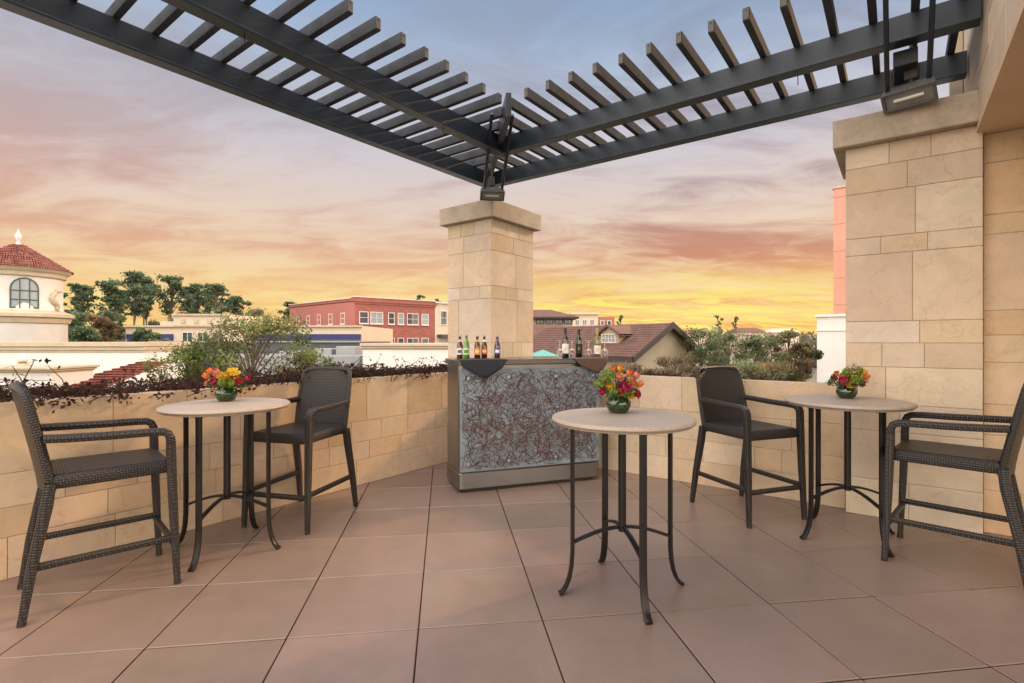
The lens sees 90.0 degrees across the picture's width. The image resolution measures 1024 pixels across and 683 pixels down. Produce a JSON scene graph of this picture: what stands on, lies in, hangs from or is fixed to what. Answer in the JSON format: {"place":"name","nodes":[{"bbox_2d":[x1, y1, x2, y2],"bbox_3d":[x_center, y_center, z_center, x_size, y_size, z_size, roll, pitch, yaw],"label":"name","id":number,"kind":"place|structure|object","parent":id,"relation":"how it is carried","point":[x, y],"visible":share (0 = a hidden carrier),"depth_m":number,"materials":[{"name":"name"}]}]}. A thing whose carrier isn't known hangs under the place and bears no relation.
{"place":"outdoors","nodes":[
{"label":"outdoors","id":0,"kind":"place"},
{"bbox_2d":[0,0,948,338],"label":"sky","id":1,"kind":"structure","parent":0,"point":[112,162],"materials":[{"name":"orange"}]},
{"bbox_2d":[439,200,540,357],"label":"stone pillar","id":2,"kind":"structure","parent":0,"point":[490,270],"depth_m":7.42,"materials":[{"name":"stone"}]},
{"bbox_2d":[0,0,981,187],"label":"pergola","id":3,"kind":"object","parent":2,"relation":"on","point":[273,33],"visible":0.86,"depth_m":4.91,"materials":[{"name":"paint"}]},
{"bbox_2d":[480,156,504,200],"bbox_3d":[-0.268,-2.208,6.885,0.328,0.624,0.193,0,0,-8],"label":"floodlight","id":4,"kind":"object","parent":3,"relation":"attached to","point":[491,192],"visible":1,"depth_m":6.86,"materials":[{"name":"grey metal"}]},
{"bbox_2d":[880,45,938,113],"bbox_3d":[3.248,-2.266,4.180,0.206,0.690,0.360,0,0,-42],"label":"floodlight","id":5,"kind":"object","parent":3,"relation":"attached to","point":[911,92],"visible":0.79,"depth_m":4.17,"materials":[{"name":"grey metal"}]},
{"bbox_2d":[0,462,1023,682],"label":"terrace floor","id":6,"kind":"structure","parent":0,"point":[432,574],"depth_m":3.03,"materials":[{"name":"tile"}]},
{"bbox_2d":[8,382,180,627],"bbox_3d":[-2.592,0.885,3.194,0.788,1.295,0.639,0,0,-44],"label":"bar stool","id":7,"kind":"object","parent":6,"relation":"on","point":[53,475],"visible":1,"depth_m":3.10,"materials":[{"name":"wicker"}]},
{"bbox_2d":[156,397,290,571],"bbox_3d":[-2.110,0.994,3.790,0.864,1.070,0.864,0,0,3],"label":"bar table","id":8,"kind":"object","parent":6,"relation":"on","point":[199,410],"visible":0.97,"depth_m":3.77,"materials":[{"name":"beige stone"}]},
{"bbox_2d":[214,386,237,401],"bbox_3d":[-2.200,0.398,3.940,0.160,0.121,0.160,0,0,0],"label":"glass vase","id":9,"kind":"object","parent":8,"relation":"on","point":[224,394],"visible":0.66,"depth_m":3.88,"materials":[{"name":"green glass"}]},
{"bbox_2d":[201,361,249,388],"bbox_3d":[-2.180,0.256,3.939,0.343,0.222,0.250,0,0,0],"label":"flower bouquet","id":10,"kind":"object","parent":9,"relation":"in","point":[229,378],"visible":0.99,"depth_m":3.86,"materials":[{"name":"multicoloured plant"}]},
{"bbox_2d":[0,372,447,580],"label":"parapet wall","id":11,"kind":"structure","parent":6,"relation":"on","point":[398,426],"depth_m":4.19,"materials":[{"name":"stone"}]},
{"bbox_2d":[0,353,493,413],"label":"planter plants","id":12,"kind":"object","parent":11,"relation":"on","point":[87,389],"visible":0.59,"depth_m":4.23,"materials":[{"name":"brown plant"}]},
{"bbox_2d":[241,366,357,534],"bbox_3d":[-1.821,0.885,4.496,0.639,1.295,0.788,0,0,14],"label":"bar stool","id":13,"kind":"object","parent":6,"relation":"on","point":[322,399],"visible":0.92,"depth_m":4.63,"materials":[{"name":"wicker"}]},
{"bbox_2d":[445,357,598,491],"bbox_3d":[0.159,0.858,5.665,1.700,1.345,0.630,0,0,-20],"label":"bar counter","id":14,"kind":"object","parent":6,"relation":"on","point":[505,430],"visible":0.91,"depth_m":5.36,"materials":[{"name":"grey stone"}]},
{"bbox_2d":[457,335,462,358],"bbox_3d":[-0.555,0.058,5.457,0.066,0.254,0.068,0,0,0],"label":"beer bottle","id":15,"kind":"object","parent":14,"relation":"on","point":[459,350],"visible":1,"depth_m":5.43,"materials":[{"name":"brown glass"}]},
{"bbox_2d":[456,358,507,378],"bbox_3d":[-0.343,0.280,5.331,0.519,0.197,0.382,0,0,-20],"label":"bar cloth","id":16,"kind":"object","parent":14,"relation":"on","point":[484,368],"visible":0.98,"depth_m":5.16,"materials":[{"name":"grey fabric"}]},
{"bbox_2d":[463,335,469,358],"bbox_3d":[-0.482,0.058,5.419,0.066,0.254,0.068,0,0,0],"label":"beer bottle","id":17,"kind":"object","parent":16,"relation":"on","point":[466,350],"visible":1,"depth_m":5.40,"materials":[{"name":"green glass"}]},
{"bbox_2d":[474,335,479,358],"bbox_3d":[-0.370,0.058,5.459,0.066,0.254,0.068,0,0,0],"label":"beer bottle","id":18,"kind":"object","parent":16,"relation":"on","point":[477,350],"visible":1,"depth_m":5.43,"materials":[{"name":"brown glass"}]},
{"bbox_2d":[481,335,486,357],"bbox_3d":[-0.300,0.058,5.548,0.066,0.254,0.068,0,0,0],"label":"beer bottle","id":19,"kind":"object","parent":14,"relation":"on","point":[484,349],"visible":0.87,"depth_m":5.52,"materials":[{"name":"brown glass"}]},
{"bbox_2d":[494,335,499,358],"bbox_3d":[-0.159,0.058,5.556,0.066,0.254,0.068,0,0,0],"label":"beer bottle","id":20,"kind":"object","parent":14,"relation":"on","point":[497,349],"visible":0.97,"depth_m":5.53,"materials":[{"name":"brown glass"}]},
{"bbox_2d":[556,341,562,357],"bbox_3d":[0.537,0.087,5.762,0.084,0.195,0.084,0,0,0],"label":"wine glass","id":21,"kind":"object","parent":14,"relation":"on","point":[559,352],"visible":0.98,"depth_m":5.73,"materials":[{"name":"white"}]},
{"bbox_2d":[562,328,568,357],"bbox_3d":[0.606,0.016,5.807,0.079,0.338,0.081,0,0,0],"label":"wine bottle","id":22,"kind":"object","parent":14,"relation":"on","point":[565,343],"visible":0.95,"depth_m":5.78,"materials":[{"name":"black glass"}]},
{"bbox_2d":[569,341,574,357],"bbox_3d":[0.696,0.087,5.946,0.084,0.195,0.084,0,0,0],"label":"wine glass","id":23,"kind":"object","parent":14,"relation":"on","point":[571,352],"visible":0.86,"depth_m":5.91,"materials":[{"name":"clear glass"}]},
{"bbox_2d":[575,329,581,356],"bbox_3d":[0.773,0.021,5.909,0.079,0.328,0.081,0,0,0],"label":"wine bottle","id":24,"kind":"object","parent":14,"relation":"on","point":[578,346],"visible":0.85,"depth_m":5.88,"materials":[{"name":"black glass"}]},
{"bbox_2d":[585,341,591,356],"bbox_3d":[0.883,0.087,5.906,0.084,0.195,0.084,0,0,0],"label":"wine glass","id":25,"kind":"object","parent":14,"relation":"on","point":[588,351],"visible":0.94,"depth_m":5.88,"materials":[{"name":"white"}]},
{"bbox_2d":[572,357,607,372],"bbox_3d":[0.804,0.266,5.739,0.416,0.170,0.382,0,0,-20],"label":"bar cloth","id":26,"kind":"object","parent":14,"relation":"on","point":[596,364],"visible":1,"depth_m":5.58,"materials":[{"name":"brown fabric"}]},
{"bbox_2d":[594,328,600,356],"bbox_3d":[0.994,0.016,5.966,0.079,0.338,0.081,0,0,0],"label":"wine bottle","id":27,"kind":"object","parent":14,"relation":"on","point":[597,346],"visible":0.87,"depth_m":5.94,"materials":[{"name":"green glass"}]},
{"bbox_2d":[601,341,607,356],"bbox_3d":[1.086,0.087,6.000,0.084,0.195,0.084,0,0,0],"label":"wine glass","id":28,"kind":"object","parent":14,"relation":"on","point":[604,352],"visible":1,"depth_m":5.97,"materials":[{"name":"white"}]},
{"bbox_2d":[552,408,696,624],"bbox_3d":[0.678,0.994,3.150,0.864,1.070,0.864,0,0,-9],"label":"bar table","id":29,"kind":"object","parent":6,"relation":"on","point":[643,424],"visible":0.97,"depth_m":3.08,"materials":[{"name":"beige stone"}]},
{"bbox_2d":[606,394,630,413],"bbox_3d":[0.685,0.398,3.300,0.160,0.121,0.160,0,0,0],"label":"glass vase","id":30,"kind":"object","parent":29,"relation":"on","point":[619,404],"visible":0.68,"depth_m":3.24,"materials":[{"name":"green glass"}]},
{"bbox_2d":[594,364,643,400],"bbox_3d":[0.680,0.257,3.297,0.321,0.231,0.245,0,0,0],"label":"flower bouquet","id":31,"kind":"object","parent":30,"relation":"in","point":[620,386],"visible":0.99,"depth_m":3.22,"materials":[{"name":"multicoloured plant"}]},
{"bbox_2d":[598,373,845,508],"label":"parapet wall","id":32,"kind":"structure","parent":6,"relation":"on","point":[721,456],"depth_m":5.24,"materials":[{"name":"stone"}]},
{"bbox_2d":[600,370,790,380],"bbox_3d":[1.392,0.408,6.237,3.570,0.149,0.995,0,0,34],"label":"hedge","id":33,"kind":"object","parent":32,"relation":"on","point":[748,376],"visible":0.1,"depth_m":5.78,"materials":[{"name":"plant"}]},
{"bbox_2d":[690,366,806,528],"bbox_3d":[2.107,0.885,4.655,0.639,1.295,0.788,0,0,-19],"label":"bar stool","id":34,"kind":"object","parent":6,"relation":"on","point":[722,402],"visible":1,"depth_m":4.64,"materials":[{"name":"wicker"}]},
{"bbox_2d":[785,395,917,557],"bbox_3d":[2.630,0.994,4.010,0.864,1.070,0.864,0,0,-8],"label":"bar table","id":35,"kind":"object","parent":6,"relation":"on","point":[882,407],"visible":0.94,"depth_m":3.96,"materials":[{"name":"beige stone"}]},
{"bbox_2d":[835,385,857,398],"bbox_3d":[2.705,0.401,4.140,0.152,0.115,0.152,0,0,0],"label":"glass vase","id":36,"kind":"object","parent":35,"relation":"on","point":[845,392],"visible":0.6,"depth_m":4.09,"materials":[{"name":"green glass"}]},
{"bbox_2d":[825,363,870,388],"bbox_3d":[2.713,0.277,4.135,0.308,0.210,0.264,0,0,-31],"label":"flower bouquet","id":37,"kind":"object","parent":36,"relation":"in","point":[848,377],"visible":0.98,"depth_m":4.06,"materials":[{"name":"multicoloured plant"}]},
{"bbox_2d":[833,90,982,533],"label":"stone pillar","id":38,"kind":"structure","parent":6,"relation":"on","point":[913,176],"depth_m":4.28,"materials":[{"name":"stone"}]},
{"bbox_2d":[881,383,1023,587],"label":"bar stool","id":39,"kind":"object","parent":6,"relation":"on","point":[1001,463],"visible":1,"depth_m":3.46,"materials":[{"name":"wicker"}]},
{"bbox_2d":[949,0,1023,535],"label":"stone building","id":40,"kind":"structure","parent":6,"relation":"on","point":[992,44],"depth_m":4.02,"materials":[{"name":"stone"}]},
{"bbox_2d":[711,345,816,381],"bbox_3d":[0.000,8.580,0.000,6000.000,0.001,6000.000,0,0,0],"label":"ground","id":41,"kind":"structure","parent":0,"point":[813,378],"depth_m":125.46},
{"bbox_2d":[0,229,74,341],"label":"white tower","id":42,"kind":"structure","parent":41,"relation":"on","point":[31,300],"depth_m":29.03,"materials":[{"name":"paint"}]},
{"bbox_2d":[9,277,38,308],"bbox_3d":[-27.380,-2.734,28.756,0.102,1.738,1.226,0,0,39],"label":"window","id":43,"kind":"structure","parent":42,"relation":"in","point":[23,290],"depth_m":28.71,"materials":[{"name":"grey glass"}]},
{"bbox_2d":[0,364,99,397],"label":"white building","id":44,"kind":"structure","parent":41,"relation":"on","point":[70,374],"depth_m":12.13,"materials":[{"name":"paint"}]},
{"bbox_2d":[13,354,31,365],"bbox_3d":[-11.760,0.453,12.300,0.320,0.310,0.320,0,0,0],"label":"ball finial","id":45,"kind":"object","parent":44,"relation":"on","point":[22,359],"visible":0.98,"depth_m":12.23,"materials":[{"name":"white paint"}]},
{"bbox_2d":[63,283,94,326],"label":"pine tree","id":46,"kind":"object","parent":41,"relation":"on","point":[76,301],"visible":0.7,"depth_m":56.15,"materials":[{"name":"green plant"}]},
{"bbox_2d":[68,309,96,340],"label":"tree","id":47,"kind":"object","parent":41,"relation":"on","point":[80,317],"visible":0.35,"depth_m":47.61,"materials":[{"name":"green plant"}]},
{"bbox_2d":[68,324,102,341],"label":"tree","id":48,"kind":"object","parent":41,"relation":"on","point":[81,333],"visible":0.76,"depth_m":39.87,"materials":[{"name":"green plant"}]},
{"bbox_2d":[74,284,99,322],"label":"pine tree","id":49,"kind":"object","parent":41,"relation":"on","point":[87,288],"visible":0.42,"depth_m":63.76,"materials":[{"name":"green plant"}]},
{"bbox_2d":[0,342,190,386],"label":"white building","id":50,"kind":"structure","parent":41,"relation":"on","point":[106,356],"depth_m":22.00,"materials":[{"name":"paint"}]},
{"bbox_2d":[84,313,122,341],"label":"tree","id":51,"kind":"object","parent":41,"relation":"on","point":[99,322],"visible":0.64,"depth_m":43.69,"materials":[{"name":"brown plant"}]},
{"bbox_2d":[90,277,126,319],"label":"pine tree","id":52,"kind":"object","parent":41,"relation":"on","point":[111,293],"visible":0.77,"depth_m":60.08,"materials":[{"name":"green plant"}]},
{"bbox_2d":[97,309,126,341],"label":"tree","id":53,"kind":"object","parent":41,"relation":"on","point":[111,314],"visible":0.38,"depth_m":51.90,"materials":[{"name":"green plant"}]},
{"bbox_2d":[71,361,166,389],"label":"tiled roof building","id":54,"kind":"structure","parent":41,"relation":"on","point":[116,373],"depth_m":13.62,"materials":[{"name":"tile"}]},
{"bbox_2d":[113,289,131,341],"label":"pine tree","id":55,"kind":"object","parent":41,"relation":"on","point":[119,305],"visible":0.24,"depth_m":65.95,"materials":[{"name":"green plant"}]},
{"bbox_2d":[111,270,156,324],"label":"pine tree","id":56,"kind":"object","parent":41,"relation":"on","point":[134,279],"visible":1,"depth_m":57.47,"materials":[{"name":"green plant"}]},
{"bbox_2d":[131,327,151,341],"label":"tree","id":57,"kind":"object","parent":41,"relation":"on","point":[139,332],"visible":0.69,"depth_m":41.44,"materials":[{"name":"green plant"}]},
{"bbox_2d":[123,276,161,324],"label":"pine tree","id":58,"kind":"object","parent":41,"relation":"on","point":[145,281],"visible":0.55,"depth_m":65.64,"materials":[{"name":"green plant"}]},
{"bbox_2d":[139,284,157,324],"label":"pine tree","id":59,"kind":"object","parent":41,"relation":"on","point":[147,315],"visible":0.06,"depth_m":68.91,"materials":[{"name":"green plant"}]},
{"bbox_2d":[147,319,159,324],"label":"tree","id":60,"kind":"object","parent":41,"relation":"on","point":[151,322],"visible":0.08,"depth_m":49.83,"materials":[{"name":"green plant"}]},
{"bbox_2d":[143,331,169,340],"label":"tree","id":61,"kind":"object","parent":41,"relation":"on","point":[154,336],"visible":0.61,"depth_m":41.68,"materials":[{"name":"green plant"}]},
{"bbox_2d":[150,273,192,318],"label":"pine tree","id":62,"kind":"object","parent":41,"relation":"on","point":[175,285],"visible":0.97,"depth_m":60.28,"materials":[{"name":"green plant"}]},
{"bbox_2d":[176,286,194,313],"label":"pine tree","id":63,"kind":"object","parent":41,"relation":"on","point":[185,288],"visible":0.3,"depth_m":68.16,"materials":[{"name":"green plant"}]},
{"bbox_2d":[138,342,233,382],"bbox_3d":[-6.749,4.242,10.716,1.920,8.580,1.873,0,0,29],"label":"olive tree","id":64,"kind":"object","parent":41,"relation":"on","point":[180,355],"visible":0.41,"depth_m":10.25,"materials":[{"name":"green plant"}]},
{"bbox_2d":[179,283,207,313],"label":"pine tree","id":65,"kind":"object","parent":41,"relation":"on","point":[195,289],"visible":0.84,"depth_m":60.10,"materials":[{"name":"green plant"}]},
{"bbox_2d":[192,290,224,313],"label":"pine tree","id":66,"kind":"object","parent":41,"relation":"on","point":[206,310],"visible":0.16,"depth_m":69.35,"materials":[{"name":"green plant"}]},
{"bbox_2d":[198,282,234,313],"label":"pine tree","id":67,"kind":"object","parent":41,"relation":"on","point":[219,289],"visible":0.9,"depth_m":59.53,"materials":[{"name":"green plant"}]},
{"bbox_2d":[226,295,251,314],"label":"pine tree","id":68,"kind":"object","parent":41,"relation":"on","point":[237,301],"visible":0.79,"depth_m":65.97,"materials":[{"name":"green plant"}]},
{"bbox_2d":[169,307,323,379],"bbox_3d":[-5.420,3.896,10.639,2.867,9.279,2.293,0,0,-35],"label":"olive tree","id":69,"kind":"object","parent":41,"relation":"on","point":[261,329],"visible":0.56,"depth_m":10.48,"materials":[{"name":"green plant"}]},
{"bbox_2d":[241,307,267,318],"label":"tree","id":70,"kind":"object","parent":41,"relation":"on","point":[258,312],"visible":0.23,"depth_m":55.27,"materials":[{"name":"green plant"}]},
{"bbox_2d":[123,314,392,342],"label":"cream building","id":71,"kind":"structure","parent":41,"relation":"on","point":[179,327],"depth_m":46.00,"materials":[{"name":"paint"}]},
{"bbox_2d":[182,332,192,340],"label":"window","id":72,"kind":"structure","parent":71,"relation":"in","point":[188,335],"depth_m":45.97,"materials":[{"name":"grey glass"}]},
{"bbox_2d":[197,332,208,340],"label":"window","id":73,"kind":"structure","parent":71,"relation":"in","point":[201,338],"depth_m":45.97,"materials":[{"name":"grey glass"}]},
{"bbox_2d":[148,341,390,376],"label":"grey building","id":74,"kind":"structure","parent":41,"relation":"on","point":[348,352],"depth_m":29.05,"materials":[{"name":"concrete"}]},
{"bbox_2d":[277,301,296,321],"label":"pine tree","id":75,"kind":"object","parent":41,"relation":"on","point":[287,310],"visible":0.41,"depth_m":74.57,"materials":[{"name":"green plant"}]},
{"bbox_2d":[286,347,336,368],"bbox_3d":[-4.738,4.336,12.296,1.365,8.397,1.253,0,0,0],"label":"olive tree","id":76,"kind":"object","parent":41,"relation":"on","point":[330,360],"visible":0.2,"depth_m":12.22,"materials":[{"name":"green plant"}]},
{"bbox_2d":[288,296,436,342],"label":"brick building","id":77,"kind":"structure","parent":41,"relation":"on","point":[409,320],"depth_m":64.06,"materials":[{"name":"red brick"}]},
{"bbox_2d":[359,311,368,323],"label":"window","id":78,"kind":"structure","parent":77,"relation":"in","point":[363,316],"depth_m":60.65,"materials":[{"name":"grey glass"}]},
{"bbox_2d":[370,312,383,324],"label":"window","id":79,"kind":"structure","parent":77,"relation":"in","point":[376,318],"depth_m":61.74,"materials":[{"name":"grey glass"}]},
{"bbox_2d":[388,312,394,324],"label":"window","id":80,"kind":"structure","parent":77,"relation":"in","point":[391,316],"depth_m":63.05,"materials":[{"name":"grey glass"}]},
{"bbox_2d":[397,313,403,324],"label":"window","id":81,"kind":"structure","parent":77,"relation":"in","point":[400,315],"depth_m":63.88,"materials":[{"name":"grey glass"}]},
{"bbox_2d":[407,313,418,325],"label":"window","id":82,"kind":"structure","parent":77,"relation":"in","point":[412,319],"depth_m":64.99,"materials":[{"name":"grey glass"}]},
{"bbox_2d":[407,338,418,342],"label":"window","id":83,"kind":"structure","parent":77,"relation":"in","point":[409,340],"depth_m":65.02,"materials":[{"name":"grey glass"}]},
{"bbox_2d":[421,314,428,325],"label":"window","id":84,"kind":"structure","parent":77,"relation":"in","point":[424,317],"depth_m":66.16,"materials":[{"name":"grey glass"}]},
{"bbox_2d":[360,343,447,369],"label":"white building","id":85,"kind":"structure","parent":41,"relation":"on","point":[410,353],"depth_m":24.00,"materials":[{"name":"paint"}]},
{"bbox_2d":[435,302,447,342],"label":"cream building","id":86,"kind":"structure","parent":41,"relation":"on","point":[441,322],"depth_m":67.85,"materials":[{"name":"paint"}]},
{"bbox_2d":[440,311,446,324],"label":"window","id":87,"kind":"structure","parent":86,"relation":"in","point":[443,314],"depth_m":68.10,"materials":[{"name":"grey glass"}]},
{"bbox_2d":[68,329,816,367],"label":"woodland","id":88,"kind":"object","parent":41,"relation":"on","point":[804,338],"depth_m":175.55,"materials":[{"name":"green plant"}]},
{"bbox_2d":[533,350,555,356],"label":"green roofed building","id":89,"kind":"structure","parent":41,"relation":"on","point":[542,353],"depth_m":17.22,"materials":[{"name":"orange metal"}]},
{"bbox_2d":[533,310,578,336],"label":"tiered house","id":90,"kind":"structure","parent":41,"relation":"on","point":[543,319],"depth_m":38.43,"materials":[{"name":"brown"}]},
{"bbox_2d":[569,313,613,325],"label":"pale building","id":91,"kind":"structure","parent":41,"relation":"on","point":[589,319],"depth_m":95.00,"materials":[{"name":"beige paint"}]},
{"bbox_2d":[533,322,708,376],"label":"gabled house","id":92,"kind":"structure","parent":41,"relation":"on","point":[645,345],"depth_m":21.23,"materials":[{"name":"brown"}]},
{"bbox_2d":[601,334,615,342],"bbox_3d":[4.074,-0.124,21.534,0.070,0.390,0.790,0,0,-36],"label":"window","id":93,"kind":"structure","parent":92,"relation":"in","point":[608,338],"depth_m":21.52,"materials":[{"name":"grey glass"}]},
{"bbox_2d":[602,361,646,373],"bbox_3d":[3.179,4.536,14.297,1.150,8.002,1.408,0,0,36],"label":"shrub","id":94,"kind":"object","parent":41,"relation":"on","point":[635,368],"visible":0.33,"depth_m":14.21,"materials":[{"name":"green plant"}]},
{"bbox_2d":[641,367,679,375],"bbox_3d":[3.768,4.579,12.945,1.039,7.903,0.750,0,0,-37],"label":"shrub","id":95,"kind":"object","parent":41,"relation":"on","point":[661,371],"visible":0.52,"depth_m":12.80,"materials":[{"name":"green plant"}]},
{"bbox_2d":[654,352,699,376],"bbox_3d":[4.556,4.405,14.017,1.300,8.263,1.080,0,0,21],"label":"shrub","id":96,"kind":"object","parent":41,"relation":"on","point":[676,361],"visible":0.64,"depth_m":13.97,"materials":[{"name":"green plant"}]},
{"bbox_2d":[683,330,708,365],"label":"house","id":97,"kind":"structure","parent":41,"relation":"on","point":[699,341],"depth_m":125.40,"materials":[{"name":"beige paint"}]},
{"bbox_2d":[676,324,730,375],"bbox_3d":[7.895,3.916,21.096,2.451,9.233,2.414,0,0,0],"label":"tree","id":98,"kind":"object","parent":41,"relation":"on","point":[699,351],"visible":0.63,"depth_m":20.67,"materials":[{"name":"green plant"}]},
{"bbox_2d":[715,315,723,364],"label":"pine tree","id":99,"kind":"object","parent":41,"relation":"on","point":[718,325],"visible":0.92,"depth_m":129.00,"materials":[{"name":"green plant"}]},
{"bbox_2d":[698,331,752,365],"bbox_3d":[10.930,3.986,25.882,2.791,9.096,2.636,0,0,0],"label":"tree","id":100,"kind":"object","parent":41,"relation":"on","point":[728,338],"visible":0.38,"depth_m":25.70,"materials":[{"name":"green plant"}]},
{"bbox_2d":[727,328,765,367],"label":"house","id":101,"kind":"structure","parent":41,"relation":"on","point":[748,331],"depth_m":110.89,"materials":[{"name":"brown"}]},
{"bbox_2d":[727,358,774,379],"bbox_3d":[5.953,4.472,12.944,1.258,8.123,1.700,0,0,0],"label":"shrub","id":102,"kind":"object","parent":41,"relation":"on","point":[744,366],"visible":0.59,"depth_m":12.66,"materials":[{"name":"green plant"}]},
{"bbox_2d":[732,332,797,380],"bbox_3d":[8.922,4.082,18.596,2.113,8.907,2.384,0,0,0],"label":"tree","id":103,"kind":"object","parent":41,"relation":"on","point":[753,343],"visible":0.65,"depth_m":18.41,"materials":[{"name":"green plant"}]},
{"bbox_2d":[745,358,798,380],"bbox_3d":[6.510,4.462,12.991,1.562,8.149,1.069,0,0,-18],"label":"shrub","id":104,"kind":"object","parent":41,"relation":"on","point":[771,367],"visible":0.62,"depth_m":12.87,"materials":[{"name":"green plant"}]},
{"bbox_2d":[765,329,798,365],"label":"house","id":105,"kind":"structure","parent":41,"relation":"on","point":[774,331],"depth_m":120.50,"materials":[{"name":"beige paint"}]},
{"bbox_2d":[767,328,814,380],"bbox_3d":[13.024,3.953,24.229,2.146,9.170,2.344,0,0,0],"label":"tree","id":106,"kind":"object","parent":41,"relation":"on","point":[787,335],"visible":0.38,"depth_m":24.13,"materials":[{"name":"green plant"}]},
{"bbox_2d":[781,341,823,381],"bbox_3d":[11.395,4.227,20.096,1.376,8.609,1.399,0,0,0],"label":"tree","id":107,"kind":"object","parent":41,"relation":"on","point":[803,365],"visible":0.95,"depth_m":19.86,"materials":[{"name":"green plant"}]},
{"bbox_2d":[815,314,845,382],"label":"white building","id":108,"kind":"structure","parent":41,"relation":"on","point":[831,336],"depth_m":21.70,"materials":[{"name":"paint"}]},
{"bbox_2d":[832,185,845,313],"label":"pink building","id":109,"kind":"structure","parent":41,"relation":"on","point":[839,249],"depth_m":41.75,"materials":[{"name":"pink paint"}]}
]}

